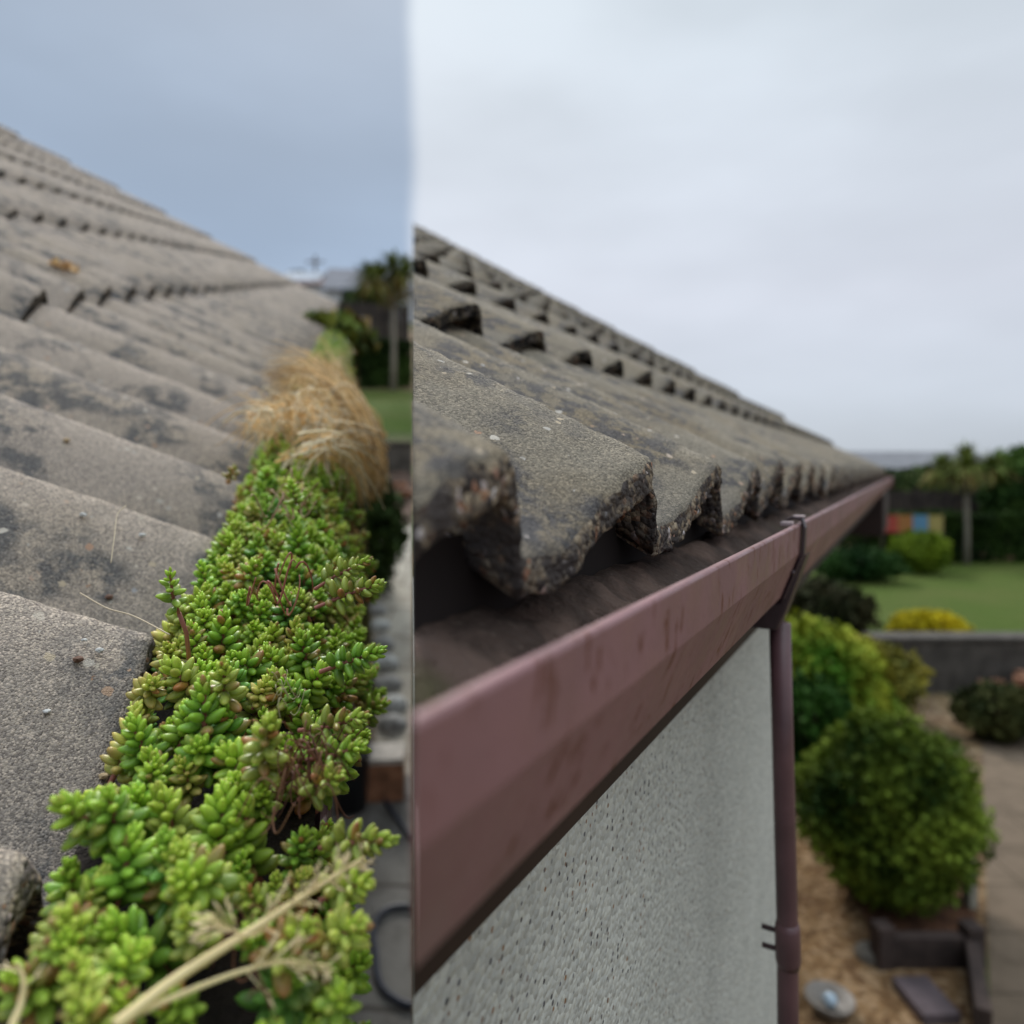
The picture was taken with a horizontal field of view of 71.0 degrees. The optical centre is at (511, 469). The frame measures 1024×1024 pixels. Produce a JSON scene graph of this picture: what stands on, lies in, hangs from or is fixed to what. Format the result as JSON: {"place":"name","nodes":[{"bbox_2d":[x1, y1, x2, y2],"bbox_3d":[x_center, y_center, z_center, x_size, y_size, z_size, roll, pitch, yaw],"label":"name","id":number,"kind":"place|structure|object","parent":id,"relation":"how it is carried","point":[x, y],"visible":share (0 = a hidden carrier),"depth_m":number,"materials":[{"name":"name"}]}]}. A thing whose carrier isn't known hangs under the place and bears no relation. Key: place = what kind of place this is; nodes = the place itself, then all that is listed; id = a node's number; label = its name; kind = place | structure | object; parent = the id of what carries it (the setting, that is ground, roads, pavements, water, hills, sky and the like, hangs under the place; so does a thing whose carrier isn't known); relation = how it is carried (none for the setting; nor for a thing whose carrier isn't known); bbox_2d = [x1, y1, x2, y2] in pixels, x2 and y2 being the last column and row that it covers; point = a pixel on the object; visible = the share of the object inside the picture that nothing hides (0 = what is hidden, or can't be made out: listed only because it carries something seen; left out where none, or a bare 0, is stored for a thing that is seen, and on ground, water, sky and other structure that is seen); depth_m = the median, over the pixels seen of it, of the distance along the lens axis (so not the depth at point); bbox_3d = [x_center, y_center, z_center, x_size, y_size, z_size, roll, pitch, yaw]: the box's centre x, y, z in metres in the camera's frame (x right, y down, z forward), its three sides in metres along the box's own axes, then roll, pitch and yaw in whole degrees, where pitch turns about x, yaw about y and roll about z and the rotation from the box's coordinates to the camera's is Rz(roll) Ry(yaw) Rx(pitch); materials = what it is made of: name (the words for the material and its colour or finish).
{"place":"outdoors","nodes":[
{"label":"outdoors","id":0,"kind":"place"},
{"bbox_2d":[48,257,79,272],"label":"lichen tuft","id":1,"kind":"object","parent":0,"point":[64,264],"visible":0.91,"depth_m":1.46,"materials":[{"name":"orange plant"}]},
{"bbox_2d":[331,776,412,1023],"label":"patio","id":2,"kind":"structure","parent":0,"point":[392,868],"depth_m":3.05,"materials":[{"name":"concrete"}]},
{"bbox_2d":[332,743,371,815],"bbox_3d":[-0.827,1.572,3.647,0.224,0.300,0.224,0,0,0],"label":"plant pot","id":3,"kind":"object","parent":2,"relation":"on","point":[353,802],"visible":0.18,"depth_m":3.58,"materials":[{"name":"black plastic"}]},
{"bbox_2d":[367,742,404,802],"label":"brick block","id":4,"kind":"structure","parent":2,"relation":"on","point":[386,775],"depth_m":3.69,"materials":[{"name":"brick"}]},
{"bbox_2d":[370,902,412,1009],"bbox_3d":[-0.480,1.924,2.850,0.177,0.139,0.458,0,0,-8],"label":"hose","id":5,"kind":"object","parent":2,"relation":"on","point":[388,993],"visible":0.95,"depth_m":2.81,"materials":[{"name":"black rubber"}]},
{"bbox_2d":[383,798,412,839],"bbox_3d":[-0.594,1.722,3.610,0.033,0.121,0.412,0,0,-34],"label":"cable","id":6,"kind":"object","parent":2,"relation":"on","point":[398,819],"visible":0.76,"depth_m":3.55,"materials":[{"name":"black rubber"}]},
{"bbox_2d":[360,391,412,432],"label":"lawn","id":7,"kind":"structure","parent":0,"point":[393,410],"depth_m":15.24,"materials":[{"name":"green plant"}]},
{"bbox_2d":[345,247,412,390],"bbox_3d":[-3.097,-3.656,17.704,1.957,3.635,2.463,0,0,-22],"label":"palm tree","id":8,"kind":"object","parent":7,"relation":"on","point":[396,278],"visible":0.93,"depth_m":17.57,"materials":[{"name":"green plant"}]},
{"bbox_2d":[374,525,412,774],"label":"path","id":9,"kind":"structure","parent":0,"point":[397,602],"depth_m":5.44,"materials":[{"name":"concrete"}]},
{"bbox_2d":[0,0,1023,456],"label":"sky","id":10,"kind":"structure","parent":0,"point":[813,209],"materials":[{"name":"grey"}]},
{"bbox_2d":[349,322,1012,1000],"bbox_3d":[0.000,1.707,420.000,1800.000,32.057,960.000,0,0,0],"label":"ground","id":11,"kind":"structure","parent":0,"point":[937,714],"depth_m":6.77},
{"bbox_2d":[0,125,347,1002],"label":"house","id":12,"kind":"structure","parent":11,"relation":"on","point":[138,345],"depth_m":0.76,"materials":[{"name":"concrete"}]},
{"bbox_2d":[42,709,50,713],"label":"pebble","id":13,"kind":"object","parent":12,"relation":"on","point":[46,711],"visible":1,"depth_m":0.37,"materials":[{"name":"stone"}]},
{"bbox_2d":[73,656,83,662],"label":"pebble","id":14,"kind":"object","parent":12,"relation":"on","point":[76,659],"visible":1,"depth_m":0.40,"materials":[{"name":"brown stone"}]},
{"bbox_2d":[95,647,103,652],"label":"pebble","id":15,"kind":"object","parent":12,"relation":"on","point":[99,650],"visible":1,"depth_m":0.41,"materials":[{"name":"stone"}]},
{"bbox_2d":[98,773,108,779],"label":"pebble","id":16,"kind":"object","parent":12,"relation":"on","point":[101,776],"visible":0.97,"depth_m":0.37,"materials":[{"name":"beige stone"}]},
{"bbox_2d":[104,594,112,599],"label":"pebble","id":17,"kind":"object","parent":12,"relation":"on","point":[108,596],"visible":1,"depth_m":0.52,"materials":[{"name":"brown stone"}]},
{"bbox_2d":[110,505,125,562],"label":"fallen grass","id":18,"kind":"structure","parent":12,"relation":"on","point":[114,532],"depth_m":0.47,"materials":[{"name":"plant"}]},
{"bbox_2d":[80,592,169,634],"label":"fallen grass","id":19,"kind":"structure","parent":12,"relation":"on","point":[125,613],"depth_m":0.40,"materials":[{"name":"plant"}]},
{"bbox_2d":[0,329,391,1023],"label":"sedum mat","id":20,"kind":"object","parent":12,"relation":"on","point":[164,869],"visible":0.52,"depth_m":0.31,"materials":[{"name":"green plant"}]},
{"bbox_2d":[0,960,43,1023],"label":"dry stalk","id":21,"kind":"object","parent":20,"relation":"on","point":[15,1017],"visible":1,"depth_m":0.21,"materials":[{"name":"plant"}]},
{"bbox_2d":[38,921,96,1007],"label":"sedum shoot","id":22,"kind":"object","parent":20,"relation":"on","point":[65,938],"visible":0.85,"depth_m":0.22,"materials":[{"name":"green plant"}]},
{"bbox_2d":[47,789,107,855],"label":"sedum shoot","id":23,"kind":"object","parent":20,"relation":"on","point":[71,808],"visible":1,"depth_m":0.25,"materials":[{"name":"green plant"}]},
{"bbox_2d":[86,783,150,847],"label":"sedum shoot","id":24,"kind":"object","parent":20,"relation":"on","point":[119,810],"visible":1,"depth_m":0.25,"materials":[{"name":"green plant"}]},
{"bbox_2d":[155,567,190,660],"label":"sedum shoot","id":25,"kind":"object","parent":20,"relation":"on","point":[176,590],"visible":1,"depth_m":0.35,"materials":[{"name":"green plant"}]},
{"bbox_2d":[208,656,248,721],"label":"sedum shoot","id":26,"kind":"object","parent":20,"relation":"on","point":[226,686],"visible":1,"depth_m":0.33,"materials":[{"name":"green plant"}]},
{"bbox_2d":[221,464,240,483],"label":"sedum shoot","id":27,"kind":"object","parent":20,"relation":"on","point":[231,474],"visible":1,"depth_m":0.68,"materials":[{"name":"green plant"}]},
{"bbox_2d":[135,927,342,1018],"bbox_3d":[-0.080,0.148,0.209,0.061,0.019,0.008,0,0,-23],"label":"dry stalk","id":28,"kind":"object","parent":20,"relation":"on","point":[178,995],"visible":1,"depth_m":0.21,"materials":[{"name":"plant"}]},
{"bbox_2d":[112,840,376,1023],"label":"dry stalk","id":29,"kind":"object","parent":20,"relation":"on","point":[133,1011],"visible":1,"depth_m":0.22,"materials":[{"name":"plant"}]},
{"bbox_2d":[189,895,269,946],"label":"dry stalk","id":30,"kind":"object","parent":29,"relation":"attached to","point":[218,926],"visible":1,"depth_m":0.21,"materials":[{"name":"plant"}]},
{"bbox_2d":[244,416,266,450],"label":"fallen grass","id":31,"kind":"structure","parent":20,"relation":"on","point":[254,433],"depth_m":0.80,"materials":[{"name":"plant"}]},
{"bbox_2d":[211,888,315,1022],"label":"root tangle","id":32,"kind":"object","parent":20,"relation":"on","point":[267,994],"visible":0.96,"depth_m":0.23,"materials":[{"name":"plant"}]},
{"bbox_2d":[237,710,293,787],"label":"sedum shoot","id":33,"kind":"object","parent":20,"relation":"on","point":[261,744],"visible":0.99,"depth_m":0.28,"materials":[{"name":"green plant"}]},
{"bbox_2d":[246,552,312,615],"bbox_3d":[-0.135,0.068,0.417,0.033,0.038,0.034,0,0,0],"label":"runner tangle","id":34,"kind":"object","parent":20,"relation":"on","point":[267,582],"visible":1,"depth_m":0.42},
{"bbox_2d":[250,468,318,529],"bbox_3d":[-0.189,0.023,0.569,0.061,0.048,0.051,0,0,-45],"label":"runner tangle","id":35,"kind":"object","parent":20,"relation":"on","point":[288,514],"visible":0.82,"depth_m":0.57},
{"bbox_2d":[248,910,321,998],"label":"sedum shoot","id":36,"kind":"object","parent":20,"relation":"on","point":[289,926],"visible":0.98,"depth_m":0.22,"materials":[{"name":"green plant"}]},
{"bbox_2d":[271,670,304,718],"bbox_3d":[-0.106,0.106,0.333,0.016,0.021,0.029,0,0,0],"label":"dry wisp","id":37,"kind":"object","parent":20,"relation":"on","point":[283,688],"visible":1,"depth_m":0.34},
{"bbox_2d":[283,477,303,512],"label":"sedum shoot","id":38,"kind":"object","parent":20,"relation":"on","point":[294,502],"visible":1,"depth_m":0.55,"materials":[{"name":"green plant"}]},
{"bbox_2d":[235,719,358,834],"bbox_3d":[-0.090,0.125,0.296,0.050,0.038,0.056,0,0,0],"label":"root tangle","id":39,"kind":"object","parent":20,"relation":"on","point":[287,772],"visible":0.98,"depth_m":0.29,"materials":[{"name":"plant"}]},
{"bbox_2d":[205,374,391,509],"bbox_3d":[-0.283,-0.035,0.957,0.241,0.177,0.474,0,0,-25],"label":"dry grass clump","id":40,"kind":"object","parent":20,"relation":"on","point":[320,439],"visible":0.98,"depth_m":0.83,"materials":[{"name":"plant"}]},
{"bbox_2d":[297,761,345,810],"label":"sedum shoot","id":41,"kind":"object","parent":20,"relation":"on","point":[333,777],"visible":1,"depth_m":0.29,"materials":[{"name":"green plant"}]},
{"bbox_2d":[297,704,372,745],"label":"sedum shoot","id":42,"kind":"object","parent":20,"relation":"on","point":[337,723],"visible":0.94,"depth_m":0.32,"materials":[{"name":"green plant"}]},
{"bbox_2d":[312,973,361,1023],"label":"sedum shoot","id":43,"kind":"object","parent":20,"relation":"on","point":[334,1004],"visible":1,"depth_m":0.22,"materials":[{"name":"green plant"}]},
{"bbox_2d":[306,735,368,773],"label":"sedum shoot","id":44,"kind":"object","parent":20,"relation":"on","point":[354,748],"visible":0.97,"depth_m":0.30,"materials":[{"name":"green plant"}]},
{"bbox_2d":[309,903,374,971],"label":"sedum shoot","id":45,"kind":"object","parent":20,"relation":"on","point":[346,928],"visible":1,"depth_m":0.23,"materials":[{"name":"green plant"}]},
{"bbox_2d":[314,556,373,591],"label":"sedum shoot","id":46,"kind":"object","parent":20,"relation":"on","point":[327,571],"visible":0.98,"depth_m":0.42,"materials":[{"name":"green plant"}]},
{"bbox_2d":[318,859,375,911],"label":"sedum shoot","id":47,"kind":"object","parent":20,"relation":"on","point":[359,887],"visible":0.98,"depth_m":0.25,"materials":[{"name":"green plant"}]},
{"bbox_2d":[314,576,386,615],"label":"sedum shoot","id":48,"kind":"object","parent":20,"relation":"on","point":[372,584],"visible":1,"depth_m":0.40,"materials":[{"name":"green plant"}]},
{"bbox_2d":[319,642,387,687],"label":"sedum shoot","id":49,"kind":"object","parent":20,"relation":"on","point":[341,658],"visible":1,"depth_m":0.35,"materials":[{"name":"green plant"}]},
{"bbox_2d":[318,818,400,864],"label":"sedum shoot","id":50,"kind":"object","parent":20,"relation":"on","point":[353,839],"visible":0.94,"depth_m":0.26,"materials":[{"name":"green plant"}]},
{"bbox_2d":[255,334,388,502],"bbox_3d":[-0.333,-0.121,1.321,0.261,0.348,0.660,0,0,-19],"label":"dry grass clump","id":51,"kind":"object","parent":12,"relation":"on","point":[327,375],"visible":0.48,"depth_m":1.14,"materials":[{"name":"plant"}]},
{"bbox_2d":[288,269,307,271],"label":"tree","id":52,"kind":"object","parent":11,"relation":"on","point":[301,270],"depth_m":65.20,"materials":[{"name":"grey plant"}]},
{"bbox_2d":[284,272,325,280],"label":"house","id":53,"kind":"structure","parent":11,"relation":"on","point":[306,276],"depth_m":59.16,"materials":[{"name":"white glass"}]},
{"bbox_2d":[297,278,326,296],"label":"house","id":54,"kind":"structure","parent":11,"relation":"on","point":[315,286],"depth_m":57.09,"materials":[{"name":"grey glass"}]},
{"bbox_2d":[306,255,324,271],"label":"telegraph pole","id":55,"kind":"object","parent":11,"relation":"on","point":[315,262],"visible":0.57,"depth_m":60.94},
{"bbox_2d":[298,305,380,692],"bbox_3d":[-0.896,0.380,3.974,0.451,2.409,1.369,0,0,0],"label":"shrub","id":56,"kind":"object","parent":11,"relation":"on","point":[351,326],"visible":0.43,"depth_m":3.56,"materials":[{"name":"green plant"}]},
{"bbox_2d":[336,616,375,742],"bbox_3d":[-1.136,1.405,4.806,0.487,0.509,1.952,0,0,-9],"label":"gravel bed","id":57,"kind":"object","parent":11,"relation":"on","point":[373,736],"visible":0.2,"depth_m":4.28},
{"bbox_2d":[340,283,384,316],"bbox_3d":[-8.067,-8.521,39.985,3.243,3.433,3.208,0,0,-40],"label":"tree","id":58,"kind":"object","parent":11,"relation":"on","point":[347,296],"visible":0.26,"depth_m":38.92,"materials":[{"name":"green plant"}]},
{"bbox_2d":[361,315,370,332],"bbox_3d":[-3.980,-3.155,19.042,0.460,1.891,0.049,0,0,-24],"label":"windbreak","id":59,"kind":"object","parent":11,"relation":"on","point":[368,321],"visible":0.25,"depth_m":19.09,"materials":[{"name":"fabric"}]},
{"bbox_2d":[321,268,412,322],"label":"house","id":60,"kind":"structure","parent":11,"relation":"on","point":[336,281],"depth_m":49.16,"materials":[{"name":"brick"}]},
{"bbox_2d":[339,285,357,301],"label":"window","id":61,"kind":"structure","parent":60,"relation":"in","point":[340,293],"depth_m":48.59,"materials":[{"name":"grey glass"}]},
{"bbox_2d":[337,302,408,354],"bbox_3d":[-4.099,-3.581,20.186,2.536,2.434,0.130,0,0,-25],"label":"board fence","id":62,"kind":"object","parent":11,"relation":"on","point":[380,320],"visible":0.22,"depth_m":20.38,"materials":[{"name":"wood"}]},
{"bbox_2d":[370,603,387,616],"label":"edging stone","id":63,"kind":"object","parent":11,"relation":"on","point":[377,609],"visible":0.68,"depth_m":5.75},
{"bbox_2d":[352,466,409,594],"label":"shrub","id":64,"kind":"object","parent":11,"relation":"on","point":[386,527],"visible":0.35,"depth_m":6.00,"materials":[{"name":"green plant"}]},
{"bbox_2d":[371,619,390,632],"bbox_3d":[-1.029,1.220,5.541,0.188,0.127,0.167,0,0,0],"label":"edging stone","id":65,"kind":"object","parent":11,"relation":"on","point":[379,625],"visible":0.81,"depth_m":5.49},
{"bbox_2d":[372,635,393,651],"bbox_3d":[-0.952,1.288,5.261,0.181,0.137,0.181,0,0,0],"label":"edging stone","id":66,"kind":"object","parent":11,"relation":"on","point":[383,640],"visible":0.55,"depth_m":5.21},
{"bbox_2d":[354,337,412,387],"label":"hedge","id":67,"kind":"object","parent":11,"relation":"on","point":[374,370],"visible":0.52,"depth_m":18.18,"materials":[{"name":"green plant"}]},
{"bbox_2d":[373,654,398,670],"bbox_3d":[-0.884,1.359,5.003,0.198,0.134,0.176,0,0,0],"label":"edging stone","id":68,"kind":"object","parent":11,"relation":"on","point":[389,662],"visible":0.62,"depth_m":4.94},
{"bbox_2d":[374,675,402,693],"bbox_3d":[-0.825,1.429,4.740,0.196,0.132,0.179,0,0,0],"label":"edging stone","id":69,"kind":"object","parent":11,"relation":"on","point":[392,683],"visible":0.72,"depth_m":4.69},
{"bbox_2d":[377,713,407,732],"bbox_3d":[-0.723,1.542,4.331,0.186,0.126,0.162,0,0,0],"label":"edging stone","id":70,"kind":"object","parent":11,"relation":"on","point":[393,723],"visible":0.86,"depth_m":4.27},
{"bbox_2d":[380,694,407,713],"bbox_3d":[-0.754,1.488,4.517,0.172,0.135,0.182,0,0,30],"label":"edging stone","id":71,"kind":"object","parent":11,"relation":"on","point":[398,704],"visible":0.51,"depth_m":4.46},
{"bbox_2d":[384,472,412,524],"bbox_3d":[-1.651,0.323,9.007,0.991,0.586,2.274,0,0,-13],"label":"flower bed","id":72,"kind":"object","parent":11,"relation":"on","point":[407,477],"visible":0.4,"depth_m":9.37,"materials":[{"name":"soil"}]},
{"bbox_2d":[392,482,412,495],"bbox_3d":[-1.395,0.248,9.068,0.714,0.175,0.408,0,0,0],"label":"brick pile","id":73,"kind":"object","parent":72,"relation":"on","point":[403,485],"visible":0.24,"depth_m":8.92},
{"bbox_2d":[385,441,412,471],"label":"garden wall","id":74,"kind":"structure","parent":11,"relation":"on","point":[400,456],"depth_m":10.18,"materials":[{"name":"concrete"}]},
{"bbox_2d":[413,223,892,1023],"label":"house","id":75,"kind":"structure","parent":11,"relation":"on","point":[623,545],"depth_m":0.39,"materials":[{"name":"grey concrete"}]},
{"bbox_2d":[792,668,858,795],"bbox_3d":[2.252,1.989,5.392,0.823,0.935,0.870,0,0,18],"label":"shrub","id":76,"kind":"object","parent":11,"relation":"on","point":[827,700],"visible":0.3,"depth_m":5.19,"materials":[{"name":"green plant"}]},
{"bbox_2d":[784,574,884,637],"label":"shrub","id":77,"kind":"object","parent":11,"relation":"on","point":[835,600],"visible":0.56,"depth_m":9.45,"materials":[{"name":"green plant"}]},
{"bbox_2d":[785,607,901,737],"bbox_3d":[2.641,1.833,6.264,1.388,1.257,1.371,0,0,0],"label":"shrub","id":78,"kind":"object","parent":11,"relation":"on","point":[825,648],"visible":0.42,"depth_m":5.95,"materials":[{"name":"green plant"}]},
{"bbox_2d":[836,635,935,719],"bbox_3d":[3.482,2.030,6.971,1.023,0.860,0.993,0,0,-28],"label":"shrub","id":79,"kind":"object","parent":11,"relation":"on","point":[904,678],"visible":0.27,"depth_m":6.68,"materials":[{"name":"green plant"}]},
{"bbox_2d":[796,832,985,1023],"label":"gravel bed","id":80,"kind":"object","parent":11,"relation":"on","point":[833,925],"depth_m":3.48,"materials":[{"name":"gravel"}]},
{"bbox_2d":[804,980,855,1020],"bbox_3d":[1.409,2.361,3.180,0.210,0.078,0.210,0,0,0],"label":"garden lamp","id":81,"kind":"object","parent":80,"relation":"on","point":[830,1000],"visible":1,"depth_m":3.19,"materials":[{"name":"metal"}]},
{"bbox_2d":[854,940,875,965],"bbox_3d":[1.763,2.377,3.528,0.147,0.065,0.150,0,0,0],"label":"stone","id":82,"kind":"object","parent":80,"relation":"on","point":[863,953],"visible":0.6,"depth_m":3.50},
{"bbox_2d":[794,701,1001,919],"bbox_3d":[2.095,1.878,3.999,1.041,1.161,0.999,0,0,27],"label":"round bush","id":83,"kind":"object","parent":80,"relation":"on","point":[887,855],"visible":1,"depth_m":3.75,"materials":[{"name":"green plant"}]},
{"bbox_2d":[852,881,975,930],"bbox_3d":[2.344,2.391,4.071,0.971,0.001,0.791,0,0,0],"label":"flower bed","id":84,"kind":"object","parent":80,"relation":"on","point":[942,920],"depth_m":3.83,"materials":[{"name":"soil"}]},
{"bbox_2d":[961,859,977,909],"bbox_3d":[2.511,2.270,3.937,0.050,0.260,0.070,0,0,-6],"label":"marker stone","id":85,"kind":"object","parent":84,"relation":"on","point":[969,900],"visible":0.49,"depth_m":3.90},
{"bbox_2d":[892,975,960,1023],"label":"paving slab","id":86,"kind":"object","parent":80,"relation":"on","point":[925,999],"depth_m":3.18,"materials":[{"name":"stone"}]},
{"bbox_2d":[869,918,991,1023],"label":"raised bed","id":87,"kind":"object","parent":80,"relation":"on","point":[962,947],"visible":0.96,"depth_m":3.44,"materials":[{"name":"wood"}]},
{"bbox_2d":[846,451,983,469],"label":"house","id":88,"kind":"structure","parent":11,"relation":"on","point":[895,459],"depth_m":57.42,"materials":[{"name":"glass"}]},
{"bbox_2d":[885,608,974,631],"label":"shrub","id":89,"kind":"object","parent":11,"relation":"on","point":[923,620],"visible":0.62,"depth_m":9.52,"materials":[{"name":"yellow plant"}]},
{"bbox_2d":[885,463,974,504],"bbox_3d":[22.529,1.521,40.394,7.620,3.784,8.007,0,0,0],"label":"tree","id":90,"kind":"object","parent":11,"relation":"on","point":[901,476],"visible":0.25,"depth_m":38.24,"materials":[{"name":"green plant"}]},
{"bbox_2d":[837,508,1023,562],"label":"hedge","id":91,"kind":"object","parent":11,"relation":"on","point":[985,524],"visible":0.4,"depth_m":18.43,"materials":[{"name":"green plant"}]},
{"bbox_2d":[854,488,1007,546],"bbox_3d":[14.210,1.585,21.455,7.940,2.030,0.130,0,0,0],"label":"board fence","id":92,"kind":"object","parent":11,"relation":"on","point":[918,499],"visible":0.15,"depth_m":21.49,"materials":[{"name":"wood"}]},
{"bbox_2d":[892,465,987,508],"bbox_3d":[24.593,1.519,40.241,6.657,3.787,6.479,0,0,0],"label":"tree","id":93,"kind":"object","parent":11,"relation":"on","point":[944,486],"depth_m":39.42,"materials":[{"name":"green plant"}]},
{"bbox_2d":[863,632,1023,692],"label":"garden wall","id":94,"kind":"structure","parent":11,"relation":"on","point":[952,660],"depth_m":7.69,"materials":[{"name":"concrete"}]},
{"bbox_2d":[947,678,1023,745],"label":"shrub","id":95,"kind":"object","parent":11,"relation":"on","point":[976,706],"visible":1,"depth_m":6.26,"materials":[{"name":"green plant"}]},
{"bbox_2d":[969,443,1023,533],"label":"tree","id":96,"kind":"object","parent":11,"relation":"on","point":[998,497],"visible":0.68,"depth_m":19.93,"materials":[{"name":"green plant"}]},
{"bbox_2d":[808,561,1023,636],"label":"lawn","id":97,"kind":"structure","parent":0,"point":[983,597],"depth_m":13.84,"materials":[{"name":"green plant"}]},
{"bbox_2d":[813,543,912,582],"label":"shrub","id":98,"kind":"object","parent":97,"relation":"on","point":[871,563],"visible":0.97,"depth_m":15.04,"materials":[{"name":"green plant"}]},
{"bbox_2d":[881,513,942,550],"bbox_3d":[9.856,1.790,17.652,1.515,1.420,0.050,0,0,0],"label":"windbreak","id":99,"kind":"object","parent":97,"relation":"on","point":[897,523],"visible":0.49,"depth_m":17.63,"materials":[{"name":"fabric"}]},
{"bbox_2d":[886,528,954,573],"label":"shrub","id":100,"kind":"object","parent":97,"relation":"on","point":[914,547],"visible":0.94,"depth_m":16.30,"materials":[{"name":"green plant"}]},
{"bbox_2d":[919,439,1021,564],"bbox_3d":[11.337,0.859,18.101,1.982,3.285,2.385,0,0,-21],"label":"palm tree","id":101,"kind":"object","parent":97,"relation":"on","point":[950,469],"visible":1,"depth_m":17.98,"materials":[{"name":"green plant"}]},
{"bbox_2d":[982,711,1023,1023],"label":"path","id":102,"kind":"structure","parent":0,"point":[1003,775],"depth_m":4.18,"materials":[{"name":"concrete"}]},
{"bbox_2d":[977,669,1023,687],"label":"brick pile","id":103,"kind":"object","parent":102,"relation":"on","point":[1018,678],"visible":0.2,"depth_m":7.39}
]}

